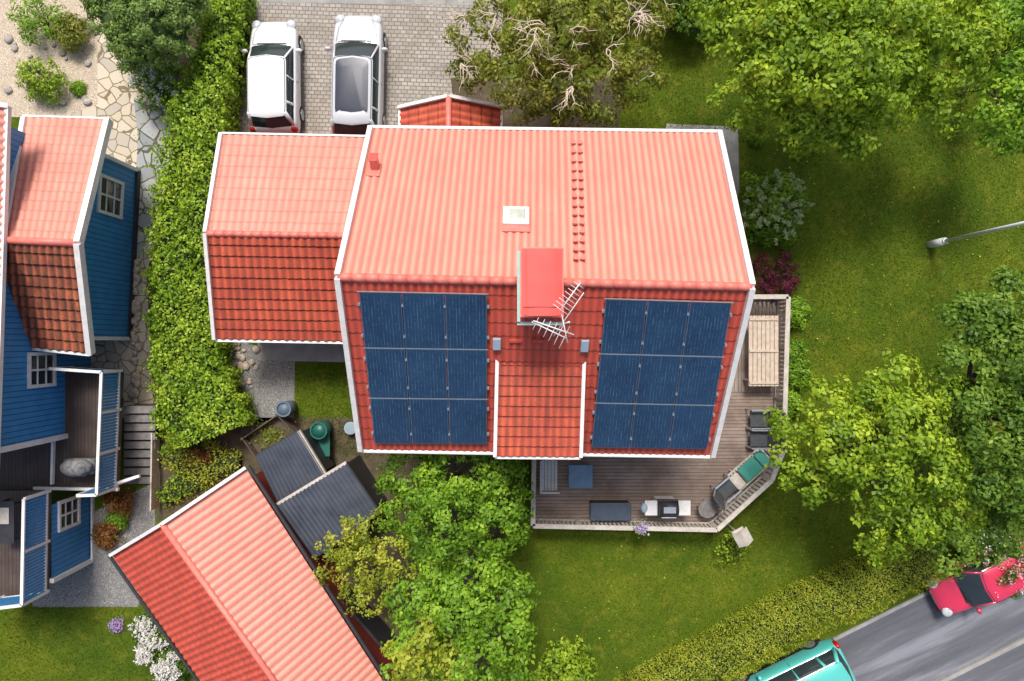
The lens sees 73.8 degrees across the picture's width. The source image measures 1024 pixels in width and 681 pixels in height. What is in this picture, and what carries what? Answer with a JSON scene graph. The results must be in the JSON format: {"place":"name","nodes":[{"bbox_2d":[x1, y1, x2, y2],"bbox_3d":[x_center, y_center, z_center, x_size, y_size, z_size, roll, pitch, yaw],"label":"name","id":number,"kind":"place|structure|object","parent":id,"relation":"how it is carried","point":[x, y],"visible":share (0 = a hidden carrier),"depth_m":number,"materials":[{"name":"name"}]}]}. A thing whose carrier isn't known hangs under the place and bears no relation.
{"place":"outdoors","nodes":[
{"label":"outdoors","id":0,"kind":"place"},
{"bbox_2d":[6,244,84,352],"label":"wing lower slope","id":1,"kind":"structure","parent":0,"point":[41,281],"depth_m":20.12,"materials":[{"name":"tile"}]},
{"bbox_2d":[0,605,181,680],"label":"neighbour lawn","id":2,"kind":"structure","parent":0,"point":[56,667],"depth_m":23.98,"materials":[{"name":"green plant"}]},
{"bbox_2d":[69,18,166,417],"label":"stone path","id":3,"kind":"structure","parent":0,"point":[116,97],"depth_m":23.99,"materials":[{"name":"stone"}]},
{"bbox_2d":[84,158,135,336],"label":"wing walls","id":4,"kind":"structure","parent":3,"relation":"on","point":[108,245],"depth_m":22.66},
{"bbox_2d":[97,173,124,219],"bbox_3d":[-13.170,-4.712,22.400,0.090,1.340,1.250,3,90,0],"label":"wing window frame","id":5,"kind":"object","parent":4,"relation":"in","point":[100,193],"visible":0.94,"depth_m":22.31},
{"bbox_2d":[101,178,120,215],"bbox_3d":[-13.188,-4.713,22.400,0.058,1.250,1.148,0,90,0],"label":"wing window glass","id":6,"kind":"object","parent":5,"relation":"in","point":[110,201],"visible":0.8,"depth_m":22.43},
{"bbox_2d":[127,170,140,338],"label":"plinth","id":7,"kind":"structure","parent":3,"relation":"on","point":[135,227],"depth_m":23.82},
{"bbox_2d":[128,258,142,397],"bbox_3d":[-13.198,-0.432,23.920,0.480,0.190,4.890,0,90,0],"label":"stone border","id":8,"kind":"object","parent":3,"relation":"on","point":[136,375],"visible":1,"depth_m":23.86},
{"bbox_2d":[134,98,170,258],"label":"grey stone path","id":9,"kind":"structure","parent":0,"point":[154,128],"depth_m":23.98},
{"bbox_2d":[147,242,242,430],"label":"hedge soil","id":10,"kind":"structure","parent":0,"point":[153,378],"depth_m":23.99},
{"bbox_2d":[133,0,258,454],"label":"garden hedge","id":11,"kind":"object","parent":10,"relation":"on","point":[206,396],"visible":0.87,"depth_m":22.51,"materials":[{"name":"green plant"}]},
{"bbox_2d":[156,431,254,521],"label":"slope planting soil","id":12,"kind":"structure","parent":0,"point":[232,439],"depth_m":23.99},
{"bbox_2d":[150,433,159,510],"bbox_3d":[-12.353,4.494,23.600,0.050,0.500,2.665,1,90,0],"label":"boundary edging","id":13,"kind":"object","parent":12,"relation":"on","point":[154,476],"visible":0.93,"depth_m":23.53,"materials":[{"name":"beige wood"}]},
{"bbox_2d":[155,461,215,509],"bbox_3d":[-11.430,5.007,23.673,2.186,0.772,1.336,-31,90,0],"label":"groundcover planting","id":14,"kind":"object","parent":12,"relation":"on","point":[175,490],"visible":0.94,"depth_m":23.77,"materials":[{"name":"green plant"}]},
{"bbox_2d":[157,432,242,486],"bbox_3d":[-10.783,4.139,23.683,2.862,0.806,1.877,13,90,0],"label":"groundcover planting","id":15,"kind":"object","parent":12,"relation":"on","point":[225,462],"visible":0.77,"depth_m":23.72,"materials":[{"name":"green plant"}]},
{"bbox_2d":[243,418,404,584],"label":"shed yard soil","id":16,"kind":"structure","parent":0,"point":[372,462],"depth_m":23.99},
{"bbox_2d":[240,414,302,460],"bbox_3d":[-8.280,3.260,23.600,1.879,0.800,1.372,-20,90,0],"label":"compost bin","id":17,"kind":"object","parent":16,"relation":"on","point":[271,431],"visible":0.87,"depth_m":23.55,"materials":[{"name":"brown wood"}]},
{"bbox_2d":[255,428,335,501],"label":"garden shed","id":18,"kind":"structure","parent":16,"relation":"on","point":[293,462],"depth_m":22.13,"materials":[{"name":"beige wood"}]},
{"bbox_2d":[276,455,386,557],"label":"garden shed","id":19,"kind":"structure","parent":16,"relation":"on","point":[313,511],"depth_m":21.99,"materials":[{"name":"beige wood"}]},
{"bbox_2d":[235,1,502,136],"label":"driveway paving","id":20,"kind":"structure","parent":0,"point":[410,72],"depth_m":23.99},
{"bbox_2d":[241,20,304,135],"bbox_3d":[-8.120,-9.014,23.247,2.074,1.504,3.877,-1,90,0],"label":"parked car","id":21,"kind":"object","parent":20,"relation":"on","point":[274,84],"visible":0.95,"depth_m":22.83,"materials":[{"name":"white paint"}]},
{"bbox_2d":[324,14,387,137],"bbox_3d":[-5.280,-8.970,23.242,2.154,1.514,4.371,1,90,0],"label":"parked car","id":22,"kind":"object","parent":20,"relation":"on","point":[360,49],"visible":0.73,"depth_m":22.70,"materials":[{"name":"silver metal"}]},
{"bbox_2d":[397,94,502,126],"bbox_3d":[-1.924,-6.430,22.151,3.298,3.638,1.862,0,90,0],"label":"entrance porch","id":23,"kind":"object","parent":20,"relation":"on","point":[448,110],"visible":0.42,"depth_m":20.84,"materials":[{"name":"tile"}]},
{"bbox_2d":[255,0,489,4],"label":"street asphalt","id":24,"kind":"structure","parent":0,"point":[444,2],"depth_m":23.99,"materials":[{"name":"asphalt"}]},
{"bbox_2d":[0,0,1023,680],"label":"grass ground","id":25,"kind":"structure","parent":0,"point":[812,276],"depth_m":24.00,"materials":[{"name":"plant"}]},
{"bbox_2d":[1,127,90,446],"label":"walls","id":26,"kind":"structure","parent":25,"relation":"on","point":[30,414],"depth_m":20.63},
{"bbox_2d":[27,352,56,388],"bbox_3d":[-14.770,0.917,21.450,0.090,1.240,1.100,0,90,0],"label":"window frame","id":27,"kind":"object","parent":26,"relation":"attached to","point":[29,370],"visible":0.89,"depth_m":21.35,"materials":[{"name":"white paint"}]},
{"bbox_2d":[31,355,52,384],"bbox_3d":[-14.788,0.917,21.450,0.001,1.150,1.000,0,90,0],"label":"window glass","id":28,"kind":"object","parent":27,"relation":"in","point":[41,365],"visible":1,"depth_m":21.45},
{"bbox_2d":[0,0,97,116],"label":"beige gravel bed","id":29,"kind":"object","parent":25,"relation":"on","point":[74,67],"depth_m":23.99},
{"bbox_2d":[6,0,68,47],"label":"round shrub","id":30,"kind":"object","parent":29,"relation":"on","point":[32,24],"visible":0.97,"depth_m":23.25,"materials":[{"name":"green plant"}]},
{"bbox_2d":[10,56,68,107],"bbox_3d":[-16.267,-8.932,23.522,2.007,0.988,1.662,0,90,0],"label":"round shrub","id":31,"kind":"object","parent":29,"relation":"on","point":[48,87],"visible":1,"depth_m":23.43,"materials":[{"name":"green plant"}]},
{"bbox_2d":[4,16,91,105],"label":"garden rocks","id":32,"kind":"object","parent":29,"relation":"on","point":[8,38],"visible":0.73,"depth_m":23.92,"materials":[{"name":"stone"}]},
{"bbox_2d":[49,11,90,53],"bbox_3d":[-15.278,-10.637,23.578,1.372,0.875,1.410,0,90,0],"label":"rusty shrub","id":33,"kind":"object","parent":29,"relation":"on","point":[70,36],"visible":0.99,"depth_m":23.42,"materials":[{"name":"green plant"}]},
{"bbox_2d":[0,366,140,609],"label":"neighbour deck","id":34,"kind":"structure","parent":25,"relation":"on","point":[30,571],"depth_m":22.46,"materials":[{"name":"white paint"}]},
{"bbox_2d":[0,498,28,542],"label":"balcony table","id":35,"kind":"object","parent":34,"relation":"on","point":[7,520],"visible":0.8,"depth_m":21.07,"materials":[{"name":"beige wood"}]},
{"bbox_2d":[0,434,67,452],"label":"corner board","id":36,"kind":"object","parent":34,"relation":"on","point":[7,448],"visible":1,"depth_m":20.92,"materials":[{"name":"white paint"}]},
{"bbox_2d":[57,495,80,532],"bbox_3d":[-14.760,5.750,22.750,0.090,1.090,1.000,0,90,0],"label":"basement window frame","id":37,"kind":"structure","parent":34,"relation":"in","point":[59,529],"depth_m":22.59,"materials":[{"name":"white paint"}]},
{"bbox_2d":[60,457,101,476],"bbox_3d":[-14.019,4.089,22.090,1.040,0.980,0.591,0,90,0],"label":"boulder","id":38,"kind":"object","parent":34,"relation":"on","point":[78,466],"visible":1,"depth_m":21.80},
{"bbox_2d":[32,485,154,606],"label":"gravel yard","id":39,"kind":"structure","parent":25,"relation":"on","point":[99,581],"depth_m":23.99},
{"bbox_2d":[89,518,126,552],"bbox_3d":[-14.092,6.767,23.741,1.266,0.625,1.163,0,90,0],"label":"rusty shrub","id":40,"kind":"object","parent":39,"relation":"on","point":[104,532],"visible":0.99,"depth_m":23.63,"materials":[{"name":"brown plant"}]},
{"bbox_2d":[101,487,136,517],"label":"rusty shrub","id":41,"kind":"object","parent":39,"relation":"on","point":[119,503],"visible":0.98,"depth_m":23.61,"materials":[{"name":"brown plant"}]},
{"bbox_2d":[127,612,158,635],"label":"white hydrangea bush","id":42,"kind":"object","parent":25,"relation":"on","point":[143,622],"visible":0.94,"depth_m":23.39,"materials":[{"name":"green plant"}]},
{"bbox_2d":[124,404,166,483],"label":"garden steps","id":43,"kind":"structure","parent":25,"relation":"on","point":[138,437],"depth_m":23.48,"materials":[{"name":"grey wood"}]},
{"bbox_2d":[132,625,174,665],"bbox_3d":[-12.443,10.449,23.540,1.513,0.975,1.408,0,90,0],"label":"white hydrangea bush","id":44,"kind":"object","parent":25,"relation":"on","point":[150,646],"visible":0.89,"depth_m":23.32,"materials":[{"name":"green plant"}]},
{"bbox_2d":[150,648,193,680],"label":"white hydrangea bush","id":45,"kind":"object","parent":25,"relation":"on","point":[169,667],"visible":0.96,"depth_m":23.32,"materials":[{"name":"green plant"}]},
{"bbox_2d":[149,9,204,151],"bbox_3d":[-11.610,-9.233,23.994,3.054,0.001,8.268,0,90,0],"label":"soil bed","id":46,"kind":"object","parent":25,"relation":"on","point":[184,59],"visible":0.17,"depth_m":23.99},
{"bbox_2d":[79,0,212,76],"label":"thuja tree","id":47,"kind":"object","parent":46,"relation":"on","point":[141,33],"visible":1,"depth_m":21.26,"materials":[{"name":"green plant"}]},
{"bbox_2d":[126,58,186,112],"bbox_3d":[-12.132,-8.749,23.345,2.070,1.345,1.905,0,90,0],"label":"white flowering shrub","id":48,"kind":"object","parent":46,"relation":"on","point":[152,80],"visible":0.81,"depth_m":23.14,"materials":[{"name":"green plant"}]},
{"bbox_2d":[108,465,406,680],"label":"red roofed outbuilding","id":49,"kind":"structure","parent":25,"relation":"on","point":[220,576],"depth_m":20.79,"materials":[{"name":"tile"}]},
{"bbox_2d":[227,339,294,423],"bbox_3d":[-8.854,1.447,23.992,2.457,0.001,2.986,0,90,0],"label":"gravel patch","id":50,"kind":"object","parent":25,"relation":"on","point":[273,383],"visible":0.67,"depth_m":23.99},
{"bbox_2d":[229,342,259,387],"bbox_3d":[-9.411,0.836,23.935,1.129,0.195,1.729,0,90,0],"label":"rock pile","id":51,"kind":"object","parent":50,"relation":"on","point":[241,358],"visible":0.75,"depth_m":23.90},
{"bbox_2d":[202,132,364,343],"bbox_3d":[-6.818,-3.210,22.009,5.077,4.082,6.661,0,90,0],"label":"garage annex","id":52,"kind":"object","parent":25,"relation":"on","point":[277,209],"visible":0.94,"depth_m":20.71,"materials":[{"name":"tile"}]},
{"bbox_2d":[258,339,344,361],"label":"patio slab","id":53,"kind":"structure","parent":25,"relation":"on","point":[315,352],"depth_m":23.99,"materials":[{"name":"concrete"}]},
{"bbox_2d":[292,362,386,457],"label":"backyard lawn","id":54,"kind":"structure","parent":25,"relation":"on","point":[330,399],"depth_m":23.98,"materials":[{"name":"green plant"}]},
{"bbox_2d":[344,454,505,680],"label":"tree bed soil","id":55,"kind":"object","parent":25,"relation":"on","point":[408,467],"depth_m":24.00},
{"bbox_2d":[311,508,425,620],"bbox_3d":[-4.454,6.848,22.037,3.596,4.126,3.548,0,90,0],"label":"birch tree","id":56,"kind":"object","parent":55,"relation":"on","point":[360,541],"visible":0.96,"depth_m":20.71,"materials":[{"name":"green plant"}]},
{"bbox_2d":[338,587,399,658],"bbox_3d":[-5.126,9.202,23.280,0.090,1.440,3.611,-41,90,0],"label":"dark board fence","id":57,"kind":"object","parent":55,"relation":"on","point":[377,629],"visible":0.52,"depth_m":23.11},
{"bbox_2d":[380,614,472,680],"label":"yellow green tree","id":58,"kind":"object","parent":55,"relation":"on","point":[406,660],"visible":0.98,"depth_m":19.31,"materials":[{"name":"green plant"}]},
{"bbox_2d":[373,453,535,578],"bbox_3d":[-1.740,4.961,21.479,4.976,5.242,4.549,0,90,0],"label":"linden tree","id":59,"kind":"object","parent":55,"relation":"on","point":[438,491],"visible":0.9,"depth_m":19.97,"materials":[{"name":"green plant"}]},
{"bbox_2d":[379,539,540,680],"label":"maple tree","id":60,"kind":"object","parent":55,"relation":"on","point":[457,594],"visible":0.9,"depth_m":20.06,"materials":[{"name":"green plant"}]},
{"bbox_2d":[525,635,598,680],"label":"round shrub","id":61,"kind":"object","parent":25,"relation":"on","point":[564,659],"visible":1,"depth_m":23.01,"materials":[{"name":"green plant"}]},
{"bbox_2d":[531,294,790,531],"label":"timber deck","id":62,"kind":"structure","parent":25,"relation":"on","point":[636,482],"depth_m":23.55,"materials":[{"name":"beige wood"}]},
{"bbox_2d":[540,459,559,493],"bbox_3d":[1.266,4.577,23.140,0.665,0.820,1.120,0,90,0],"label":"garden bench","id":63,"kind":"object","parent":62,"relation":"on","point":[550,476],"visible":1,"depth_m":23.11,"materials":[{"name":"grey wood"}]},
{"bbox_2d":[568,464,592,487],"bbox_3d":[2.316,4.588,23.285,0.820,0.520,0.800,0,90,0],"label":"square side table","id":64,"kind":"object","parent":62,"relation":"on","point":[580,475],"visible":1,"depth_m":23.02,"materials":[{"name":"blue plastic"}]},
{"bbox_2d":[589,500,630,520],"bbox_3d":[3.331,5.779,23.270,1.380,0.560,0.600,0,90,0],"label":"cushion storage box","id":65,"kind":"object","parent":62,"relation":"on","point":[609,510],"visible":1,"depth_m":22.99,"materials":[{"name":"black plastic"}]},
{"bbox_2d":[641,496,690,517],"bbox_3d":[5.112,5.580,22.941,1.657,1.118,0.580,0,90,0],"label":"gas barbecue grill","id":66,"kind":"object","parent":62,"relation":"on","point":[666,506],"visible":1,"depth_m":22.68,"materials":[{"name":"white paint"}]},
{"bbox_2d":[710,473,741,510],"bbox_3d":[7.144,5.100,22.965,0.944,1.170,0.660,-40,90,0],"label":"patio chair","id":67,"kind":"object","parent":62,"relation":"on","point":[726,487],"visible":1,"depth_m":23.10,"materials":[{"name":"metal"}]},
{"bbox_2d":[727,447,774,490],"bbox_3d":[8.138,4.335,23.317,1.675,0.465,0.710,-42,90,0],"label":"sun lounger","id":68,"kind":"object","parent":62,"relation":"on","point":[751,469],"visible":0.84,"depth_m":23.14,"materials":[{"name":"fabric"}]},
{"bbox_2d":[742,316,778,385],"bbox_3d":[8.411,0.350,23.159,0.990,0.782,2.360,0,90,0],"label":"slatted garden table","id":69,"kind":"object","parent":62,"relation":"on","point":[763,350],"visible":0.97,"depth_m":22.81,"materials":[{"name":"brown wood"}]},
{"bbox_2d":[745,427,785,450],"bbox_3d":[8.518,3.320,22.965,0.944,1.170,0.680,0,90,0],"label":"patio chair","id":70,"kind":"object","parent":62,"relation":"on","point":[760,438],"visible":0.75,"depth_m":23.11,"materials":[{"name":"metal"}]},
{"bbox_2d":[647,0,718,43],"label":"background shrub","id":71,"kind":"object","parent":25,"relation":"on","point":[682,20],"visible":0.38,"depth_m":22.64,"materials":[{"name":"green plant"}]},
{"bbox_2d":[713,528,751,568],"bbox_3d":[7.632,7.201,23.568,1.252,0.898,1.366,18,90,0],"label":"young shrub","id":72,"kind":"object","parent":25,"relation":"on","point":[732,548],"visible":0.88,"depth_m":23.51,"materials":[{"name":"green plant"}]},
{"bbox_2d":[738,168,815,247],"bbox_3d":[8.919,-4.495,23.198,2.593,1.944,2.672,0,90,0],"label":"rhododendron bush","id":73,"kind":"object","parent":25,"relation":"on","point":[772,208],"visible":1,"depth_m":22.86,"materials":[{"name":"green plant"}]},
{"bbox_2d":[752,247,804,303],"bbox_3d":[8.942,-2.252,23.469,1.899,1.098,1.894,-45,90,0],"label":"purple barberry bush","id":74,"kind":"object","parent":25,"relation":"on","point":[788,283],"visible":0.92,"depth_m":23.33,"materials":[{"name":"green plant"}]},
{"bbox_2d":[612,533,945,680],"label":"roadside hedge","id":75,"kind":"object","parent":25,"relation":"on","point":[748,636],"visible":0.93,"depth_m":22.99,"materials":[{"name":"green plant"}]},
{"bbox_2d":[782,295,815,330],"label":"side shrub","id":76,"kind":"object","parent":25,"relation":"on","point":[799,310],"visible":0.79,"depth_m":23.52,"materials":[{"name":"green plant"}]},
{"bbox_2d":[783,358,814,392],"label":"border plant","id":77,"kind":"object","parent":25,"relation":"on","point":[798,377],"visible":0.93,"depth_m":23.53,"materials":[{"name":"green plant"}]},
{"bbox_2d":[683,0,1017,165],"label":"maple tree","id":78,"kind":"object","parent":25,"relation":"on","point":[868,59],"visible":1,"depth_m":18.16,"materials":[{"name":"green plant"}]},
{"bbox_2d":[763,347,990,571],"bbox_3d":[10.758,3.345,20.946,5.969,6.309,6.256,-37,90,0],"label":"birch tree","id":79,"kind":"object","parent":25,"relation":"on","point":[869,457],"visible":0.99,"depth_m":19.02,"materials":[{"name":"green plant"}]},
{"bbox_2d":[830,591,927,640],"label":"verge kerb","id":80,"kind":"structure","parent":25,"relation":"on","point":[878,616],"depth_m":23.94,"materials":[{"name":"concrete"}]},
{"bbox_2d":[925,264,1023,580],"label":"oak tree","id":81,"kind":"object","parent":25,"relation":"on","point":[981,396],"visible":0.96,"depth_m":18.66,"materials":[{"name":"green plant"}]},
{"bbox_2d":[926,221,1023,247],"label":"street lamp","id":82,"kind":"object","parent":25,"relation":"on","point":[937,242],"visible":1,"depth_m":22.07,"materials":[{"name":"metal"}]},
{"bbox_2d":[936,637,1023,680],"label":"kerb","id":83,"kind":"structure","parent":25,"relation":"on","point":[984,659],"depth_m":23.89,"materials":[{"name":"concrete"}]},
{"bbox_2d":[955,0,1023,158],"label":"maple tree","id":84,"kind":"object","parent":25,"relation":"on","point":[1008,87],"visible":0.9,"depth_m":19.77,"materials":[{"name":"green plant"}]},
{"bbox_2d":[957,521,1023,597],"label":"rose bush","id":85,"kind":"object","parent":25,"relation":"on","point":[1012,574],"visible":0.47,"depth_m":22.55,"materials":[{"name":"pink plant"}]},
{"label":"walls","id":86,"kind":"object","parent":25,"relation":"on","visible":0},
{"bbox_3d":[0.703,0.809,17.558,9.805,3.083,4.722,0,90,0],"label":"lower roof slope boarding","id":87,"kind":"object","parent":86,"relation":"on","visible":0},
{"bbox_2d":[342,282,746,455],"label":"roof slope","id":88,"kind":"structure","parent":87,"relation":"on","point":[585,317],"depth_m":16.87,"materials":[{"name":"tile"}]},
{"bbox_2d":[357,291,488,443],"bbox_3d":[-2.178,0.828,17.383,3.274,2.706,4.000,0,90,0],"label":"solar panel array","id":89,"kind":"object","parent":88,"relation":"on","point":[427,340],"visible":1,"depth_m":17.22,"materials":[{"name":"glass"}]},
{"bbox_2d":[361,125,716,458],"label":"gutters","id":90,"kind":"object","parent":88,"relation":"attached to","point":[543,129],"visible":0.74,"depth_m":18.97,"materials":[{"name":"white paint"}]},
{"bbox_2d":[497,362,581,456],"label":"dormer roof","id":91,"kind":"structure","parent":88,"relation":"on","point":[539,409],"depth_m":17.50,"materials":[{"name":"tile"}]},
{"bbox_2d":[493,360,585,459],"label":"dormer bargeboards","id":92,"kind":"object","parent":91,"relation":"attached to","point":[581,415],"visible":0.76,"depth_m":17.47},
{"bbox_2d":[590,298,733,448],"bbox_3d":[3.749,0.984,17.384,3.265,2.655,3.975,0,90,0],"label":"solar panel array","id":93,"kind":"object","parent":88,"relation":"on","point":[664,343],"visible":1,"depth_m":17.24,"materials":[{"name":"glass"}]},
{"bbox_2d":[337,273,752,290],"bbox_3d":[0.768,-1.370,15.988,9.682,0.220,0.222,1,90,0],"label":"ridge cap","id":94,"kind":"object","parent":87,"relation":"on","point":[568,282],"visible":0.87,"depth_m":15.91,"materials":[{"name":"tile"}]},
{"bbox_3d":[0.835,-3.534,17.558,9.820,3.083,4.692,0,90,0],"label":"upper roof slope boarding","id":95,"kind":"object","parent":86,"relation":"on","visible":0},
{"bbox_2d":[342,128,746,281],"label":"roof slope","id":96,"kind":"structure","parent":95,"relation":"on","point":[657,206],"depth_m":17.38,"materials":[{"name":"tile"}]},
{"bbox_2d":[334,125,755,457],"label":"bargeboards","id":97,"kind":"object","parent":96,"relation":"on","point":[742,244],"visible":0.96,"depth_m":17.18,"materials":[{"name":"white paint"}]},
{"bbox_2d":[571,140,584,259],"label":"roof ladder steps","id":98,"kind":"structure","parent":96,"relation":"on","point":[581,204],"depth_m":17.27,"materials":[{"name":"red paint"}]},
{"bbox_2d":[451,78,625,127],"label":"planting bed soil","id":99,"kind":"structure","parent":0,"point":[543,121],"depth_m":23.99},
{"bbox_2d":[433,0,678,127],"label":"garden tree","id":100,"kind":"object","parent":99,"relation":"on","point":[559,59],"visible":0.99,"depth_m":19.18,"materials":[{"name":"green plant"}]},
{"bbox_2d":[522,248,562,315],"bbox_3d":[0.660,-1.280,14.973,0.900,0.055,1.480,0,90,0],"label":"chimney lid","id":101,"kind":"object","parent":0,"point":[542,280],"visible":0.99,"depth_m":14.97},
{"bbox_2d":[666,124,738,198],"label":"side path paving","id":102,"kind":"structure","parent":0,"point":[729,135],"depth_m":23.99,"materials":[{"name":"concrete"}]},
{"bbox_2d":[836,591,1023,680],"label":"road","id":103,"kind":"structure","parent":0,"point":[922,639],"depth_m":23.99,"materials":[{"name":"asphalt"}]},
{"bbox_2d":[733,638,856,680],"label":"parked car","id":104,"kind":"object","parent":103,"relation":"on","point":[820,660],"visible":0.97,"depth_m":23.05,"materials":[{"name":"teal paint"}]},
{"bbox_2d":[924,537,1023,616],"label":"parked car","id":105,"kind":"object","parent":103,"relation":"on","point":[951,598],"visible":0.56,"depth_m":22.94,"materials":[{"name":"red paint"}]},
{"bbox_2d":[950,644,1023,680],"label":"pavement","id":106,"kind":"structure","parent":0,"point":[1008,666],"depth_m":23.90,"materials":[{"name":"asphalt"}]},
{"bbox_3d":[-13.708,-4.801,20.290,2.762,1.742,4.161,0,90,0],"label":"wing upper slope boarding","id":107,"kind":"object","parent":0,"visible":0},
{"bbox_2d":[8,117,102,238],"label":"wing upper slope","id":108,"kind":"structure","parent":107,"relation":"on","point":[55,163],"depth_m":20.21,"materials":[{"name":"tile"}]},
{"bbox_2d":[6,236,76,246],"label":"wing ridge tiles","id":109,"kind":"object","parent":108,"relation":"on","point":[40,241],"visible":0.79,"depth_m":19.29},
{"bbox_2d":[8,114,112,355],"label":"wing bargeboards","id":110,"kind":"object","parent":108,"relation":"on","point":[84,220],"visible":0.91,"depth_m":20.18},
{"bbox_3d":[-16.101,-1.501,18.082,3.739,2.531,10.202,0,90,0],"label":"main right roof slope boarding","id":111,"kind":"object","parent":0,"visible":0},
{"bbox_2d":[0,102,11,446],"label":"eaves","id":112,"kind":"object","parent":111,"relation":"on","point":[5,184],"visible":1,"depth_m":19.21,"materials":[{"name":"white paint"}]},
{"bbox_2d":[0,108,5,282],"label":"slope","id":113,"kind":"structure","parent":112,"relation":"on","point":[2,130],"depth_m":19.16,"materials":[{"name":"ceramic"}]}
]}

